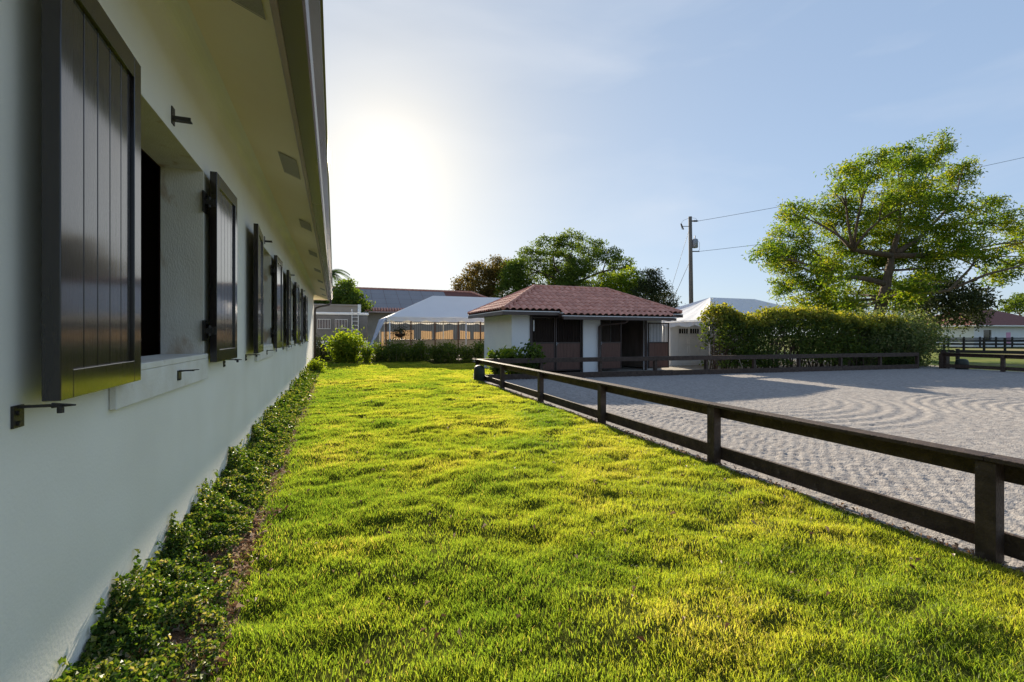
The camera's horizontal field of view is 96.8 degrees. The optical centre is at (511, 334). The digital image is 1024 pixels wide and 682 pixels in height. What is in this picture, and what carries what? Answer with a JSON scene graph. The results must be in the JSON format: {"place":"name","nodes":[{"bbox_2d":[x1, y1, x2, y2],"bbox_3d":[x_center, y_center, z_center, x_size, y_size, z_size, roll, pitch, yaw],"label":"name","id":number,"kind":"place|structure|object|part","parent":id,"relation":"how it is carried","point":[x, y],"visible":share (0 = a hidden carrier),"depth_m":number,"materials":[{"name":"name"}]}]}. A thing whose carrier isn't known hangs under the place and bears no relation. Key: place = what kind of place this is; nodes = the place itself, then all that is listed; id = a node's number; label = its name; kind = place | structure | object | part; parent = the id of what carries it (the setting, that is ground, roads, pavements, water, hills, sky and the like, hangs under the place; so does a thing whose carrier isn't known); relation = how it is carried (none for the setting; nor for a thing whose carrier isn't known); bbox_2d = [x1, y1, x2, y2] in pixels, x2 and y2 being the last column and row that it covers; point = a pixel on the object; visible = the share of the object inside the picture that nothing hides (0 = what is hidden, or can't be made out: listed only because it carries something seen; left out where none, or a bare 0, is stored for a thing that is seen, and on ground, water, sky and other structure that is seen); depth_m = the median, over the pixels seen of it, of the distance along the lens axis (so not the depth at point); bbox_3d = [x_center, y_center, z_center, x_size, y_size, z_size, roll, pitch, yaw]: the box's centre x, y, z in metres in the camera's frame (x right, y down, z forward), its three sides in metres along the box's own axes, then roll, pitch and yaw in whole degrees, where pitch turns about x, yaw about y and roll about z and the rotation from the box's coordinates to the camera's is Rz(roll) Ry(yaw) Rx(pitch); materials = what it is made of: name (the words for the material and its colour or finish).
{"place":"outdoors","nodes":[
{"label":"outdoors","id":0,"kind":"place"},
{"bbox_2d":[0,0,332,681],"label":"stable building","id":1,"kind":"structure","parent":0,"point":[166,280],"depth_m":2.51,"materials":[{"name":"paint"}]},
{"bbox_2d":[109,94,207,409],"bbox_3d":[-2.458,-0.612,3.136,0.460,1.995,1.830,0,0,-21],"label":"window","id":2,"kind":"structure","parent":1,"relation":"in","point":[181,362],"depth_m":3.90,"materials":[{"name":"paint"}]},
{"bbox_2d":[255,236,272,360],"bbox_3d":[-4.113,-0.612,7.374,0.460,1.995,1.830,0,0,-21],"label":"window","id":3,"kind":"structure","parent":1,"relation":"in","point":[268,347],"depth_m":8.20,"materials":[{"name":"paint"}]},
{"bbox_2d":[286,274,295,350],"bbox_3d":[-5.768,-0.612,11.613,0.460,1.995,1.830,0,0,-21],"label":"window","id":4,"kind":"structure","parent":1,"relation":"in","point":[292,342],"depth_m":12.46,"materials":[{"name":"paint"}]},
{"bbox_2d":[300,292,303,345],"bbox_3d":[-7.476,-0.522,15.830,0.345,1.815,1.830,0,0,-21],"label":"window","id":5,"kind":"structure","parent":1,"relation":"in","point":[301,344],"depth_m":16.67,"materials":[{"name":"paint"}]},
{"bbox_2d":[429,362,486,376],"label":"lawn","id":6,"kind":"structure","parent":0,"point":[454,363],"depth_m":25.66,"materials":[{"name":"plant"}]},
{"bbox_2d":[413,339,436,361],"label":"dark shrub","id":7,"kind":"object","parent":6,"relation":"on","point":[424,353],"visible":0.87,"depth_m":26.27,"materials":[{"name":"green plant"}]},
{"bbox_2d":[429,342,452,361],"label":"dark shrub","id":8,"kind":"object","parent":6,"relation":"on","point":[440,355],"visible":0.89,"depth_m":26.51,"materials":[{"name":"green plant"}]},
{"bbox_2d":[440,340,460,361],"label":"dark shrub","id":9,"kind":"object","parent":6,"relation":"on","point":[451,347],"visible":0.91,"depth_m":26.47,"materials":[{"name":"green plant"}]},
{"bbox_2d":[453,342,478,361],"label":"dark shrub","id":10,"kind":"object","parent":6,"relation":"on","point":[467,355],"visible":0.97,"depth_m":26.59,"materials":[{"name":"green plant"}]},
{"bbox_2d":[183,356,1023,681],"bbox_3d":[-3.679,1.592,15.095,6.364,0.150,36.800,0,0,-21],"label":"lawn","id":11,"kind":"structure","parent":0,"point":[579,654],"depth_m":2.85,"materials":[{"name":"plant"}]},
{"bbox_2d":[118,390,310,681],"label":"mulch strip","id":12,"kind":"object","parent":11,"relation":"on","point":[177,635],"visible":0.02,"depth_m":2.89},
{"bbox_2d":[48,358,319,681],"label":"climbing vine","id":13,"kind":"object","parent":12,"relation":"on","point":[123,623],"visible":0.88,"depth_m":2.65,"materials":[{"name":"green plant"}]},
{"bbox_2d":[307,356,326,371],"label":"shrub","id":14,"kind":"object","parent":12,"relation":"on","point":[317,364],"visible":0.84,"depth_m":19.05,"materials":[{"name":"green plant"}]},
{"bbox_2d":[316,333,332,360],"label":"dark bush","id":15,"kind":"object","parent":11,"relation":"on","point":[322,354],"visible":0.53,"depth_m":27.73,"materials":[{"name":"green plant"}]},
{"bbox_2d":[473,365,484,381],"bbox_3d":[-1.113,1.345,15.507,0.412,0.610,0.412,0,0,-21],"label":"garden speaker","id":16,"kind":"object","parent":11,"relation":"on","point":[479,372],"visible":0.95,"depth_m":15.35},
{"bbox_2d":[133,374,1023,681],"bbox_3d":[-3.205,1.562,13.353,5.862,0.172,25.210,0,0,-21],"label":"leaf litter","id":17,"kind":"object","parent":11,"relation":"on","point":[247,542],"visible":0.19,"depth_m":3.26,"materials":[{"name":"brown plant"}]},
{"bbox_2d":[316,336,1023,371],"bbox_3d":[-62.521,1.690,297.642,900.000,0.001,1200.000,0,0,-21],"label":"ground","id":18,"kind":"structure","parent":0,"point":[1019,363],"depth_m":30.88,"materials":[{"name":"green plant"}]},
{"bbox_2d":[314,304,360,351],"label":"shed","id":19,"kind":"structure","parent":18,"relation":"on","point":[340,308],"depth_m":43.54,"materials":[{"name":"white paint"}]},
{"bbox_2d":[332,269,349,287],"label":"palm tree","id":20,"kind":"object","parent":18,"relation":"on","point":[334,274],"visible":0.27,"depth_m":57.26,"materials":[{"name":"green plant"}]},
{"bbox_2d":[316,309,368,347],"bbox_3d":[-14.735,-0.165,34.128,7.470,3.519,2.600,0,0,-21],"label":"horse trailer","id":21,"kind":"object","parent":18,"relation":"on","point":[327,323],"visible":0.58,"depth_m":33.65,"materials":[{"name":"grey paint"}]},
{"bbox_3d":[-13.730,-0.775,33.242,0.886,0.724,0.074,0,0,-21],"label":"window","id":22,"kind":"part","parent":21,"relation":"part of","materials":[{"name":"white metal"}]},
{"bbox_3d":[-12.630,-0.775,33.671,0.886,0.724,0.074,0,0,-21],"label":"window","id":23,"kind":"part","parent":21,"relation":"part of","materials":[{"name":"white metal"}]},
{"bbox_2d":[314,278,375,312],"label":"leafy tree","id":24,"kind":"object","parent":18,"relation":"on","point":[350,293],"visible":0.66,"depth_m":50.54,"materials":[{"name":"green plant"}]},
{"bbox_2d":[314,286,485,347],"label":"barn","id":25,"kind":"structure","parent":18,"relation":"on","point":[389,301],"depth_m":58.90,"materials":[{"name":"grey"}]},
{"bbox_2d":[381,330,483,348],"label":"canvas wall","id":26,"kind":"structure","parent":18,"relation":"on","point":[424,334],"depth_m":37.66,"materials":[{"name":"beige fabric"}]},
{"bbox_2d":[370,296,499,358],"bbox_3d":[-2.650,-0.535,33.532,16.109,4.470,6.900,0,0,-21],"label":"marquee tent","id":27,"kind":"object","parent":18,"relation":"on","point":[444,309],"visible":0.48,"depth_m":30.58,"materials":[{"name":"fabric"}]},
{"bbox_2d":[387,323,413,341],"bbox_3d":[-7.625,-0.377,31.035,1.741,1.847,1.524,0,0,-21],"label":"hanging basket","id":28,"kind":"object","parent":27,"relation":"hanging from","point":[399,334],"visible":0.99,"depth_m":30.86,"materials":[{"name":"black plant"}]},
{"bbox_2d":[450,254,511,297],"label":"russet tree","id":29,"kind":"object","parent":18,"relation":"on","point":[489,274],"visible":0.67,"depth_m":69.62,"materials":[{"name":"brown plant"}]},
{"bbox_2d":[492,254,541,297],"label":"green tree","id":30,"kind":"object","parent":18,"relation":"on","point":[506,282],"visible":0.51,"depth_m":63.83,"materials":[{"name":"green plant"}]},
{"bbox_2d":[500,228,636,288],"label":"umbrella tree","id":31,"kind":"object","parent":18,"relation":"on","point":[572,273],"visible":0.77,"depth_m":66.32,"materials":[{"name":"green plant"}]},
{"bbox_2d":[592,265,647,298],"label":"bright tree","id":32,"kind":"object","parent":18,"relation":"on","point":[624,282],"visible":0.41,"depth_m":62.63,"materials":[{"name":"green plant"}]},
{"bbox_2d":[627,266,681,307],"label":"dark tree","id":33,"kind":"object","parent":18,"relation":"on","point":[652,291],"visible":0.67,"depth_m":60.32,"materials":[{"name":"green plant"}]},
{"bbox_2d":[668,216,699,305],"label":"utility pole","id":34,"kind":"object","parent":18,"relation":"on","point":[692,243],"visible":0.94,"depth_m":41.85,"materials":[{"name":"brown wood"}]},
{"bbox_2d":[700,157,1023,220],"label":"power line","id":35,"kind":"object","parent":34,"relation":"attached to","point":[829,197],"visible":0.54,"depth_m":41.49,"materials":[{"name":"black metal"}]},
{"bbox_2d":[706,207,1022,250],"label":"power line","id":36,"kind":"object","parent":34,"relation":"attached to","point":[815,237],"visible":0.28,"depth_m":41.74,"materials":[{"name":"black metal"}]},
{"bbox_2d":[475,352,918,379],"bbox_3d":[9.198,1.294,19.142,21.775,0.852,0.172,0,0,-15],"label":"arena fence","id":37,"kind":"object","parent":18,"relation":"on","point":[706,370],"visible":0.82,"depth_m":18.75,"materials":[{"name":"brown wood"}]},
{"bbox_2d":[475,359,1023,564],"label":"arena fence","id":38,"kind":"object","parent":18,"relation":"on","point":[989,537],"visible":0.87,"depth_m":4.24,"materials":[{"name":"brown wood"}]},
{"bbox_2d":[741,127,1023,329],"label":"shade tree","id":39,"kind":"object","parent":18,"relation":"on","point":[823,269],"visible":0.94,"depth_m":32.33,"materials":[{"name":"green plant"}]},
{"bbox_2d":[940,351,949,368],"bbox_3d":[21.010,1.260,22.077,0.300,0.880,0.250,0,0,-21],"label":"gate post","id":40,"kind":"object","parent":18,"relation":"on","point":[946,359],"visible":0.53,"depth_m":21.97,"materials":[{"name":"brown wood"}]},
{"bbox_2d":[886,270,1005,345],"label":"oak tree","id":41,"kind":"object","parent":18,"relation":"on","point":[972,302],"visible":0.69,"depth_m":45.01,"materials":[{"name":"green plant"}]},
{"bbox_2d":[905,338,1023,350],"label":"paddock fence","id":42,"kind":"object","parent":18,"relation":"on","point":[1004,344],"visible":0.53,"depth_m":46.68,"materials":[{"name":"black wood"}]},
{"bbox_2d":[929,349,1023,359],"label":"paddock fence","id":43,"kind":"object","parent":18,"relation":"on","point":[986,351],"visible":0.46,"depth_m":23.75,"materials":[{"name":"black wood"}]},
{"bbox_2d":[937,337,1023,346],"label":"paddock fence","id":44,"kind":"object","parent":18,"relation":"on","point":[982,341],"visible":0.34,"depth_m":60.90,"materials":[{"name":"black wood"}]},
{"bbox_2d":[939,353,1023,371],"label":"arena fence","id":45,"kind":"object","parent":18,"relation":"on","point":[1002,367],"visible":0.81,"depth_m":20.55,"materials":[{"name":"brown wood"}]},
{"bbox_2d":[993,292,1023,315],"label":"tree","id":46,"kind":"object","parent":18,"relation":"on","point":[1015,304],"visible":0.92,"depth_m":78.31,"materials":[{"name":"green plant"}]},
{"bbox_2d":[323,0,1023,335],"label":"sky","id":47,"kind":"structure","parent":0,"point":[461,132],"materials":[{"name":"blue"}]},
{"bbox_2d":[455,355,938,372],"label":"yard","id":48,"kind":"structure","parent":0,"point":[681,367],"depth_m":22.82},
{"bbox_2d":[385,321,483,352],"bbox_3d":[-2.506,0.300,35.773,14.450,2.600,0.110,0,0,-21],"label":"stall row","id":49,"kind":"object","parent":48,"relation":"on","point":[429,341],"visible":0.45,"depth_m":34.56,"materials":[{"name":"wood"}]},
{"bbox_2d":[471,339,483,361],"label":"dark shrub","id":50,"kind":"object","parent":48,"relation":"on","point":[480,351],"visible":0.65,"depth_m":26.65,"materials":[{"name":"green plant"}]},
{"bbox_2d":[485,347,512,373],"bbox_3d":[-0.465,1.058,17.159,1.088,1.178,1.028,0,0,6],"label":"broad leaf shrub","id":51,"kind":"object","parent":48,"relation":"on","point":[491,354],"visible":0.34,"depth_m":17.02,"materials":[{"name":"green plant"}]},
{"bbox_2d":[497,345,525,373],"bbox_3d":[-0.059,1.018,17.248,1.270,1.261,1.087,0,0,-21],"label":"broad leaf shrub","id":52,"kind":"object","parent":48,"relation":"on","point":[507,352],"visible":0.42,"depth_m":17.01,"materials":[{"name":"green plant"}]},
{"bbox_2d":[509,347,535,373],"bbox_3d":[0.380,1.038,17.186,1.216,1.222,1.098,0,0,17],"label":"broad leaf shrub","id":53,"kind":"object","parent":48,"relation":"on","point":[526,365],"visible":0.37,"depth_m":16.95,"materials":[{"name":"green plant"}]},
{"bbox_2d":[520,339,545,369],"bbox_3d":[0.858,0.894,17.227,0.957,1.525,1.345,0,0,-21],"label":"broad leaf shrub","id":54,"kind":"object","parent":48,"relation":"on","point":[535,353],"visible":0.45,"depth_m":17.01,"materials":[{"name":"green plant"}]},
{"bbox_2d":[467,284,682,371],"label":"stable","id":55,"kind":"structure","parent":48,"relation":"on","point":[557,321],"depth_m":20.30,"materials":[{"name":"ceramic"}]},
{"bbox_2d":[555,317,580,370],"bbox_3d":[2.463,0.400,19.759,1.240,2.320,0.120,0,0,-21],"label":"stall door","id":56,"kind":"structure","parent":55,"relation":"in","point":[563,349],"depth_m":19.76,"materials":[{"name":"brown wood"}]},
{"bbox_2d":[648,323,668,367],"bbox_3d":[6.878,0.500,21.348,1.180,2.120,0.050,0,0,-21],"label":"stall door","id":57,"kind":"structure","parent":55,"relation":"in","point":[656,348],"depth_m":21.35,"materials":[{"name":"brown wood"}]},
{"bbox_2d":[662,321,755,365],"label":"garage","id":58,"kind":"structure","parent":48,"relation":"on","point":[684,341],"depth_m":24.44,"materials":[{"name":"white paint"}]},
{"bbox_2d":[678,325,699,365],"bbox_3d":[9.503,0.545,24.468,1.540,2.210,0.086,0,0,-21],"label":"garage door","id":59,"kind":"structure","parent":58,"relation":"in","point":[688,337],"depth_m":24.46,"materials":[{"name":"white paint"}]},
{"bbox_2d":[662,297,827,367],"bbox_3d":[12.763,-0.200,26.291,10.200,3.800,6.800,0,0,-21],"label":"marquee tent","id":60,"kind":"object","parent":48,"relation":"on","point":[691,312],"visible":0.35,"depth_m":25.12,"materials":[{"name":"fabric"}]},
{"bbox_2d":[829,301,902,365],"bbox_3d":[17.935,-0.030,23.927,3.950,3.350,3.974,0,0,35],"label":"round shrub","id":61,"kind":"object","parent":48,"relation":"on","point":[868,359],"visible":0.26,"depth_m":22.94,"materials":[{"name":"green plant"}]},
{"bbox_2d":[485,366,1023,571],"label":"arena sand","id":62,"kind":"structure","parent":0,"point":[982,410],"depth_m":8.92,"materials":[{"name":"grey sand"}]},
{"bbox_2d":[695,298,909,368],"bbox_3d":[14.392,-0.016,22.282,11.467,3.354,2.341,0,0,-16],"label":"hedge","id":63,"kind":"object","parent":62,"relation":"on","point":[788,322],"visible":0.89,"depth_m":21.36,"materials":[{"name":"green plant"}]},
{"bbox_2d":[857,300,973,366],"bbox_3d":[20.122,-0.128,23.739,5.416,3.566,5.774,0,0,-21],"label":"round shrub","id":64,"kind":"object","parent":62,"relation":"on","point":[918,336],"visible":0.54,"depth_m":22.77,"materials":[{"name":"green plant"}]},
{"bbox_2d":[955,359,968,368],"bbox_3d":[21.359,1.395,21.596,0.514,0.510,0.514,0,0,-21],"label":"garden speaker","id":65,"kind":"object","parent":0,"point":[962,361],"visible":0.63,"depth_m":21.44},
{"bbox_2d":[925,309,1023,346],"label":"white house","id":66,"kind":"structure","parent":0,"point":[1002,323],"depth_m":63.35,"materials":[{"name":"paint"}]},
{"bbox_2d":[984,330,989,337],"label":"window","id":67,"kind":"structure","parent":66,"relation":"in","point":[986,332],"depth_m":62.66,"materials":[{"name":"grey glass"}]},
{"bbox_2d":[1006,332,1010,342],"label":"window","id":68,"kind":"structure","parent":66,"relation":"attached to","point":[1008,334],"depth_m":63.31,"materials":[{"name":"glass"}]},
{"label":"planting bed","id":69,"kind":"structure","parent":0,"visible":0},
{"bbox_2d":[321,325,369,362],"bbox_3d":[-9.563,0.551,26.046,2.738,2.212,2.647,0,0,-42],"label":"leafy shrub","id":70,"kind":"object","parent":69,"relation":"on","point":[346,347],"visible":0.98,"depth_m":25.59,"materials":[{"name":"green plant"}]},
{"bbox_2d":[359,344,373,362],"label":"shrub","id":71,"kind":"object","parent":69,"relation":"on","point":[367,352],"visible":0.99,"depth_m":25.36,"materials":[{"name":"green plant"}]},
{"bbox_2d":[371,340,391,361],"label":"dark shrub","id":72,"kind":"object","parent":69,"relation":"on","point":[378,355],"visible":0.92,"depth_m":25.94,"materials":[{"name":"green plant"}]},
{"bbox_2d":[383,337,405,361],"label":"dark shrub","id":73,"kind":"object","parent":69,"relation":"on","point":[395,354],"visible":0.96,"depth_m":26.19,"materials":[{"name":"green plant"}]},
{"bbox_2d":[399,340,422,361],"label":"dark shrub","id":74,"kind":"object","parent":69,"relation":"on","point":[408,354],"visible":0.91,"depth_m":26.16,"materials":[{"name":"green plant"}]}
]}

